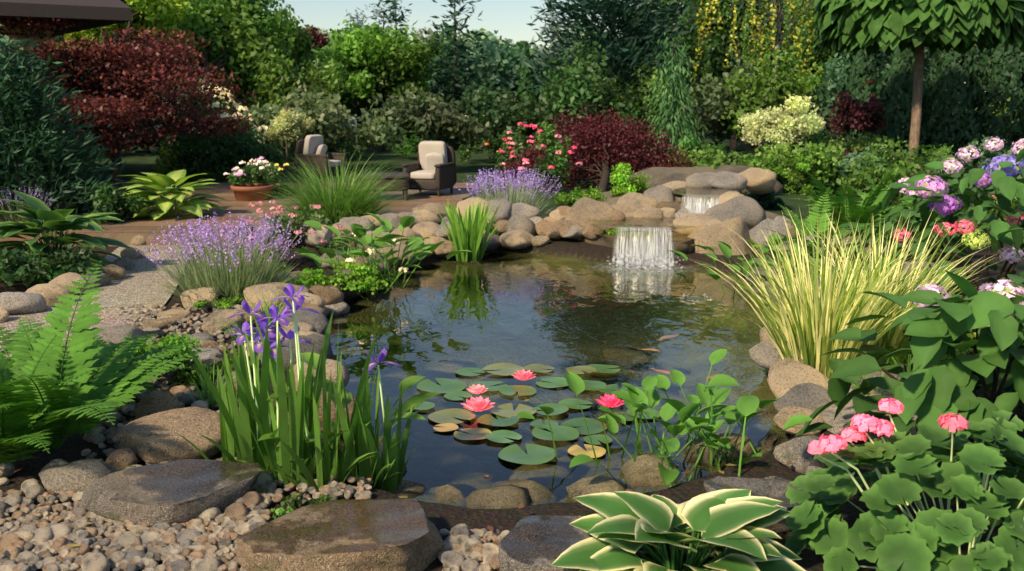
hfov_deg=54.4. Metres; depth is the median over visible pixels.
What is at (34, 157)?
conifer shrub
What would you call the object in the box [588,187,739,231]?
waterfall pools
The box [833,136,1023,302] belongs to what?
hydrangea
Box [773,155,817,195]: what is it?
lime shrub
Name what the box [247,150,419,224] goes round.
fountain grass
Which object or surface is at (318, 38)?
purple tree
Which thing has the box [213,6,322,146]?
tree
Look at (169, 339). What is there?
lime groundcover
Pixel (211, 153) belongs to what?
hydrangea shrub
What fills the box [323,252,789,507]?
pond water
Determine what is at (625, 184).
lime mound
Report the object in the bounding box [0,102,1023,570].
ground
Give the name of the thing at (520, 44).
tree line
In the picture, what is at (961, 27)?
catalpa standard
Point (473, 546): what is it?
pebbles
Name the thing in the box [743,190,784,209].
dwarf conifer
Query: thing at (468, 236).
pond rush
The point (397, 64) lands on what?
tree
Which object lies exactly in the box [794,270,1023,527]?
hydrangea
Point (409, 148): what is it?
box ball
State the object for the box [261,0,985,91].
sky
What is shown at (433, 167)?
wicker chair
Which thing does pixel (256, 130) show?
flowering shrub
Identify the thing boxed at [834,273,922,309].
bank cover
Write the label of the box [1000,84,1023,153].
thuja hedge
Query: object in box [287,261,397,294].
lime groundcover
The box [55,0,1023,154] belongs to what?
trees
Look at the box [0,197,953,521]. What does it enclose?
bank stones
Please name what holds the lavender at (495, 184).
on the ground at (440, 516)
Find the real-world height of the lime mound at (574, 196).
0.241 m
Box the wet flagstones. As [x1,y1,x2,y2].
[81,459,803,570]
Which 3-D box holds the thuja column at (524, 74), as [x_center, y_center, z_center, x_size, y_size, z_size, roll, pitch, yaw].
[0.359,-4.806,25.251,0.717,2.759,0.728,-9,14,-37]
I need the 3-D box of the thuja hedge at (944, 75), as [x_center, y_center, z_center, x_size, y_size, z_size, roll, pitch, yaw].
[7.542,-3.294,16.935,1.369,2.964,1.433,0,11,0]
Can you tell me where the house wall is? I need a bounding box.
[0,21,58,144]
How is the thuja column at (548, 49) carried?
on the ground at (440, 516)
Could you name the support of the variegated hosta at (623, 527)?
on the ground at (440, 516)
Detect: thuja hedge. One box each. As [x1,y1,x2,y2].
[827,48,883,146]
[861,45,937,160]
[919,47,991,163]
[950,43,1023,165]
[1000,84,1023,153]
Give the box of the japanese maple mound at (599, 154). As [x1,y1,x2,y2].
[487,104,697,193]
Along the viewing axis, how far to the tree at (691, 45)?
26.27 m
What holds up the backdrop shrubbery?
on the ground at (440, 516)
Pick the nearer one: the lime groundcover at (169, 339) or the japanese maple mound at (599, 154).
the lime groundcover at (169, 339)
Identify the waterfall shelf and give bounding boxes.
[581,197,718,257]
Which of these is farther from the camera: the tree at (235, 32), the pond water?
the tree at (235, 32)
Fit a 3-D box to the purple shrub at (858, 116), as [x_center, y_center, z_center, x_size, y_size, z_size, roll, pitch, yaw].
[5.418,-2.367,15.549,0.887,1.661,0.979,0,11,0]
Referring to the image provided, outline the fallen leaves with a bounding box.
[0,313,840,551]
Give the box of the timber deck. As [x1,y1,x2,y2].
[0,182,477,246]
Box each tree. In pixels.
[55,0,194,181]
[94,0,301,181]
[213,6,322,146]
[262,107,315,177]
[299,24,329,66]
[305,19,433,150]
[415,24,470,100]
[669,0,792,156]
[782,0,882,137]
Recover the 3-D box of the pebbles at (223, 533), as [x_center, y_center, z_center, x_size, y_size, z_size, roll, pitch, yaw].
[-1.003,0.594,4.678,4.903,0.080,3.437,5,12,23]
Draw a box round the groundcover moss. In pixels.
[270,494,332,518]
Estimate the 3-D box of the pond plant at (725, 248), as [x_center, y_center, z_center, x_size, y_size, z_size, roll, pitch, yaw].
[2.058,-0.131,7.682,1.577,0.545,1.372,0,11,0]
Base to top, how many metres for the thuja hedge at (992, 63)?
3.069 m
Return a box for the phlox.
[949,195,1015,233]
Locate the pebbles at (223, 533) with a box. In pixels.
[0,303,852,570]
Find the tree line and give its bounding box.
[102,22,976,103]
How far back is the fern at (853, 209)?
9.60 m
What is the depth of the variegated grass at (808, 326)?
5.17 m
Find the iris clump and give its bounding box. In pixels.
[178,283,440,493]
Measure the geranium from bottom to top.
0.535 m
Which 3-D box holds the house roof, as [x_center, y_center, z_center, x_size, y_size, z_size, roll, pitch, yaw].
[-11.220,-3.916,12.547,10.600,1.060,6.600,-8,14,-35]
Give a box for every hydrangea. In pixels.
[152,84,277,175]
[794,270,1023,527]
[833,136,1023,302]
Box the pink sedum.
[221,200,348,266]
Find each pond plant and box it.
[292,213,471,295]
[516,349,812,486]
[668,234,864,297]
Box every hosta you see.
[0,190,132,281]
[116,169,226,219]
[551,489,805,570]
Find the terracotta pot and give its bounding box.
[230,183,273,200]
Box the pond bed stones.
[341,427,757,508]
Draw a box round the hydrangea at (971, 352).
[903,279,1023,411]
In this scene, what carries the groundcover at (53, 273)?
on the ground at (440, 516)
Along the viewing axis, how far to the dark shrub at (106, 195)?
10.22 m
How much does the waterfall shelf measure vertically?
0.478 m
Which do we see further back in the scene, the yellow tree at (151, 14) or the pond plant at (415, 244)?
the yellow tree at (151, 14)
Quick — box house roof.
[0,0,131,35]
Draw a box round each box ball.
[326,125,367,157]
[390,130,426,155]
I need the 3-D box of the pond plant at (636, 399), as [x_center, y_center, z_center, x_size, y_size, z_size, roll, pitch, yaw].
[0.561,0.586,4.207,1.092,0.464,1.061,0,11,0]
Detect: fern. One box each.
[0,260,209,463]
[763,156,1007,258]
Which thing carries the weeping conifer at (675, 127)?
on the ground at (440, 516)
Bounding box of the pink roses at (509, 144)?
[494,122,540,174]
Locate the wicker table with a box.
[359,172,409,200]
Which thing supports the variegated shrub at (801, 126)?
on the ground at (440, 516)
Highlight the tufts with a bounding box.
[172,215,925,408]
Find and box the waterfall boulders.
[420,165,871,270]
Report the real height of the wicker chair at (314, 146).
0.687 m
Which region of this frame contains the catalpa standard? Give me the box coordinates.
[809,0,1023,174]
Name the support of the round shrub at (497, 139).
on the ground at (440, 516)
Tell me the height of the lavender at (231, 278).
0.623 m
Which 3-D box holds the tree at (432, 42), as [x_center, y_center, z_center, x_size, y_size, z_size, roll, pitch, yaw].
[-2.152,-6.188,30.509,2.626,3.606,3.907,-9,14,-37]
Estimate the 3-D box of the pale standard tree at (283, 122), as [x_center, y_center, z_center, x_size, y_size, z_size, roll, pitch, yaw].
[-3.958,-2.540,17.585,0.920,1.259,0.834,11,15,44]
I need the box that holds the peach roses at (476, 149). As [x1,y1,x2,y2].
[458,115,504,162]
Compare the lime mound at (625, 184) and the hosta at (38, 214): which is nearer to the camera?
the hosta at (38, 214)
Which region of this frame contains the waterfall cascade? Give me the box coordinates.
[615,196,717,270]
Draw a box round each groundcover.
[0,252,69,284]
[122,333,216,386]
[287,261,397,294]
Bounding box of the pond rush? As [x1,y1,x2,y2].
[436,198,500,261]
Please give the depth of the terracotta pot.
12.26 m
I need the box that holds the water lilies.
[414,363,659,464]
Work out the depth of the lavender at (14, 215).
10.29 m
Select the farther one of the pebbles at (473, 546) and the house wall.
the house wall
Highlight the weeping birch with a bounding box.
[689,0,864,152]
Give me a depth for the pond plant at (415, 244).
7.69 m
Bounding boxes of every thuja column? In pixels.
[515,41,536,147]
[539,48,556,130]
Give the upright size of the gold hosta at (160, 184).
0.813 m
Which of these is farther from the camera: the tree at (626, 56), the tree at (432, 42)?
the tree at (432, 42)
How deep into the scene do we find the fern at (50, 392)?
4.26 m
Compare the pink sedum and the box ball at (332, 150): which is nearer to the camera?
the pink sedum
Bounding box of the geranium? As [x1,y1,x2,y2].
[784,398,1023,570]
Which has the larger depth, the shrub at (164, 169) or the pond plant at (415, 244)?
the shrub at (164, 169)
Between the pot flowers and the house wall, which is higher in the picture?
the house wall
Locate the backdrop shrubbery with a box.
[0,0,1022,287]
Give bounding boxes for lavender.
[0,185,61,221]
[136,212,305,304]
[456,166,561,218]
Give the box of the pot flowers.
[223,156,278,184]
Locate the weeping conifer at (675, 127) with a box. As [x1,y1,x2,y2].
[636,33,707,162]
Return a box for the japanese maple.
[0,16,261,190]
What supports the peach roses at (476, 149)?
on the ground at (440, 516)
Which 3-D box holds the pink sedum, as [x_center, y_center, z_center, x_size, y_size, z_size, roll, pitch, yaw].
[-1.951,-0.457,8.557,1.046,0.546,0.904,-5,12,-25]
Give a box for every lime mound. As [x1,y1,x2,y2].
[554,186,606,203]
[609,162,651,196]
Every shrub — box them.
[83,183,146,223]
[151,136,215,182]
[154,125,292,182]
[488,94,558,153]
[678,133,726,165]
[737,94,825,193]
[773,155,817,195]
[828,80,886,156]
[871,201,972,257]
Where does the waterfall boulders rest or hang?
on the ground at (440, 516)
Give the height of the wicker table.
0.308 m
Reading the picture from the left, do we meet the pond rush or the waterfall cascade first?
the pond rush
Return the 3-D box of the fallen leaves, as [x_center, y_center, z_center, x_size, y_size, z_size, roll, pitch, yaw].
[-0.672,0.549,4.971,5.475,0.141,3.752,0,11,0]
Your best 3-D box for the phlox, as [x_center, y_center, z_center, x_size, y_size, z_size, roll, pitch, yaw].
[4.693,-0.713,10.271,0.745,0.461,0.817,-2,11,-8]
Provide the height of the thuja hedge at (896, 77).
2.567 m
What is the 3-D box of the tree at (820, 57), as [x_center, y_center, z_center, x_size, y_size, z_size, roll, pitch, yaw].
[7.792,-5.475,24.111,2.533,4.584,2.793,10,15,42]
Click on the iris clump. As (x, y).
(254, 432)
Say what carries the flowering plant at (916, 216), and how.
on the ground at (440, 516)
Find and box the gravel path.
[0,245,191,356]
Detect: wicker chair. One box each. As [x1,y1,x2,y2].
[294,134,346,180]
[402,141,456,195]
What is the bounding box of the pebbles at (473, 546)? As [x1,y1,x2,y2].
[0,354,505,570]
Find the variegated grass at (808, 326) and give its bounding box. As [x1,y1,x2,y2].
[686,203,1007,377]
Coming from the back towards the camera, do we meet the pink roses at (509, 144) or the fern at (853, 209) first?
the pink roses at (509, 144)
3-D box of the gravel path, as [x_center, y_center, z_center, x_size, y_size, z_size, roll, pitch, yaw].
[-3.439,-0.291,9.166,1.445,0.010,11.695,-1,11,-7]
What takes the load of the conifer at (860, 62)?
on the ground at (440, 516)
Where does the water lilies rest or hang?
on the pond water

